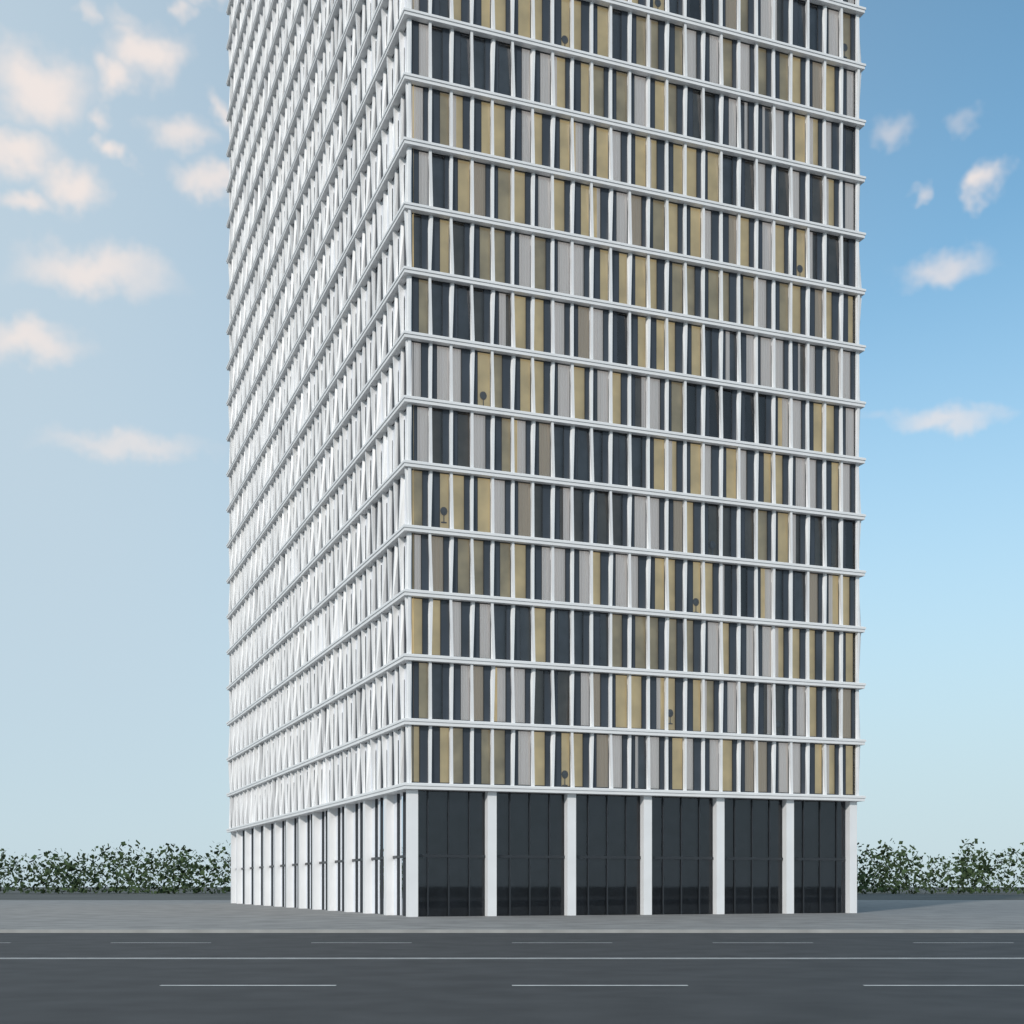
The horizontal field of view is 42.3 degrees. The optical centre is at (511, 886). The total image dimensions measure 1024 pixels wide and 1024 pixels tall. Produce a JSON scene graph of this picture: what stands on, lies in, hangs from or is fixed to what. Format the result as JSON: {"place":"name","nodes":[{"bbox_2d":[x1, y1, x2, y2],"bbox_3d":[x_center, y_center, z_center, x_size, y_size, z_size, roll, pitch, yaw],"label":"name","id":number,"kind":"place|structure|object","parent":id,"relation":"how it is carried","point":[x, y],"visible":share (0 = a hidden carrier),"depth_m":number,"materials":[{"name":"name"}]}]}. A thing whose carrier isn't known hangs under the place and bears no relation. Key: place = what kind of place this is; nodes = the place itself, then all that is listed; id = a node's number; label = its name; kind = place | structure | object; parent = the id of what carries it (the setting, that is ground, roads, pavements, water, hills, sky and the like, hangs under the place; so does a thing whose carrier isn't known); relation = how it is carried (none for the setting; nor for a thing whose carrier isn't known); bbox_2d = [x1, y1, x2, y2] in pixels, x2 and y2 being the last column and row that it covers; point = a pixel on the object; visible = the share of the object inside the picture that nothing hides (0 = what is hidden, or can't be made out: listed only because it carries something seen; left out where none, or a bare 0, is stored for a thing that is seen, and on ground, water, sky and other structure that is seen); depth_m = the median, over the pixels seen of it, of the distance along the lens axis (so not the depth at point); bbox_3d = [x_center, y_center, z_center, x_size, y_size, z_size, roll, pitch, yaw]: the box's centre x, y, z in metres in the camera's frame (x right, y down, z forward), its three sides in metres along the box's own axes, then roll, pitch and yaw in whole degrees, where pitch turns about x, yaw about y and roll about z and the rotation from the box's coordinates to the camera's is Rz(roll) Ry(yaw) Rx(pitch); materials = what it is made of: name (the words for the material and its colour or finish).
{"place":"outdoors","nodes":[
{"label":"outdoors","id":0,"kind":"place"},
{"bbox_2d":[0,933,1023,1023],"bbox_3d":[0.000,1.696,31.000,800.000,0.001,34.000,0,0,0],"label":"road","id":1,"kind":"structure","parent":0,"point":[449,991],"depth_m":24.30,"materials":[{"name":"grey asphalt"}]},
{"bbox_2d":[0,958,1023,985],"bbox_3d":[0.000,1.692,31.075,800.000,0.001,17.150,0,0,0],"label":"road markings","id":2,"kind":"object","parent":1,"relation":"on","point":[536,958],"visible":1,"depth_m":30.95,"materials":[{"name":"paint"}]},
{"bbox_2d":[0,900,1023,928],"bbox_3d":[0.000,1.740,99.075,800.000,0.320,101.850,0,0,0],"label":"pavement","id":3,"kind":"structure","parent":0,"point":[228,914],"depth_m":64.64,"materials":[{"name":"grey concrete"}]},
{"bbox_2d":[0,887,1023,899],"bbox_3d":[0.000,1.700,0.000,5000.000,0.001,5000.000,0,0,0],"label":"ground","id":4,"kind":"structure","parent":0,"point":[207,895],"depth_m":240.72,"materials":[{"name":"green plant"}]},
{"bbox_2d":[0,838,1023,893],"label":"distant trees","id":5,"kind":"object","parent":4,"relation":"on","point":[967,872],"visible":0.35,"depth_m":295.07,"materials":[{"name":"green plant"}]},
{"bbox_2d":[0,929,1023,932],"bbox_3d":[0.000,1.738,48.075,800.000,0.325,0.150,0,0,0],"label":"kerb","id":6,"kind":"structure","parent":4,"relation":"on","point":[511,930],"depth_m":48.00,"materials":[{"name":"concrete"}]},
{"bbox_2d":[418,790,841,916],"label":"glazing","id":7,"kind":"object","parent":4,"relation":"on","point":[458,845],"visible":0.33,"depth_m":72.87,"materials":[{"name":"black glass"}]},
{"bbox_2d":[226,0,865,832],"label":"floor ledges","id":8,"kind":"object","parent":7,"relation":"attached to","point":[558,234],"visible":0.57,"depth_m":74.61,"materials":[{"name":"white concrete"}]},
{"bbox_2d":[248,0,405,802],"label":"window panes","id":9,"kind":"object","parent":8,"relation":"on","point":[399,731],"visible":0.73,"depth_m":74.30,"materials":[{"name":"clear glass"}]},
{"bbox_2d":[231,0,854,827],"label":"slate panels","id":10,"kind":"object","parent":8,"relation":"on","point":[445,634],"visible":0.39,"depth_m":73.00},
{"bbox_2d":[228,0,861,827],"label":"facade fins","id":11,"kind":"object","parent":8,"relation":"on","point":[242,768],"visible":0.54,"depth_m":76.48,"materials":[{"name":"white metal"}]},
{"bbox_2d":[237,0,854,806],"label":"window frames","id":12,"kind":"structure","parent":8,"relation":"on","point":[587,428],"depth_m":73.21,"materials":[{"name":"grey metal"}]},
{"bbox_2d":[412,0,816,787],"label":"grey rooms","id":13,"kind":"object","parent":8,"relation":"on","point":[558,430],"visible":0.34,"depth_m":71.37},
{"bbox_2d":[412,0,849,783],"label":"ochre rooms","id":14,"kind":"object","parent":8,"relation":"on","point":[676,400],"visible":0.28,"depth_m":72.58,"materials":[{"name":"beige glass"}]},
{"bbox_2d":[412,0,852,793],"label":"golden blinds","id":15,"kind":"object","parent":8,"relation":"on","point":[578,382],"visible":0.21,"depth_m":72.90,"materials":[{"name":"beige fabric"}]},
{"bbox_2d":[413,0,851,737],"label":"taupe rooms","id":16,"kind":"object","parent":8,"relation":"on","point":[601,496],"visible":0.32,"depth_m":74.23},
{"bbox_2d":[412,0,853,793],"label":"white curtains","id":17,"kind":"object","parent":8,"relation":"on","point":[564,412],"visible":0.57,"depth_m":72.53,"materials":[{"name":"white fabric"}]},
{"bbox_2d":[431,0,850,791],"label":"beige curtains","id":18,"kind":"object","parent":8,"relation":"on","point":[545,470],"visible":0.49,"depth_m":72.15,"materials":[{"name":"beige fabric"}]},
{"bbox_2d":[440,0,847,785],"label":"interior lamps","id":19,"kind":"object","parent":8,"relation":"on","point":[712,544],"visible":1,"depth_m":73.33,"materials":[{"name":"grey"}]},
{"bbox_2d":[618,0,854,794],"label":"dark rooms","id":20,"kind":"object","parent":8,"relation":"on","point":[622,318],"visible":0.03,"depth_m":74.96,"materials":[{"name":"black glass"}]},
{"bbox_2d":[0,0,1023,886],"label":"sky","id":21,"kind":"structure","parent":0,"point":[115,307],"materials":[{"name":"blue"}]},
{"bbox_2d":[241,790,844,916],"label":"lobby mullions","id":22,"kind":"object","parent":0,"point":[734,858],"visible":0.39,"depth_m":74.55,"materials":[{"name":"grey metal"}]},
{"bbox_2d":[242,792,844,915],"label":"lobby glass","id":23,"kind":"object","parent":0,"point":[401,859],"visible":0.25,"depth_m":80.48,"materials":[{"name":"glass"}]},
{"bbox_2d":[231,789,856,916],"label":"lobby columns","id":24,"kind":"structure","parent":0,"point":[645,855],"depth_m":76.20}
]}

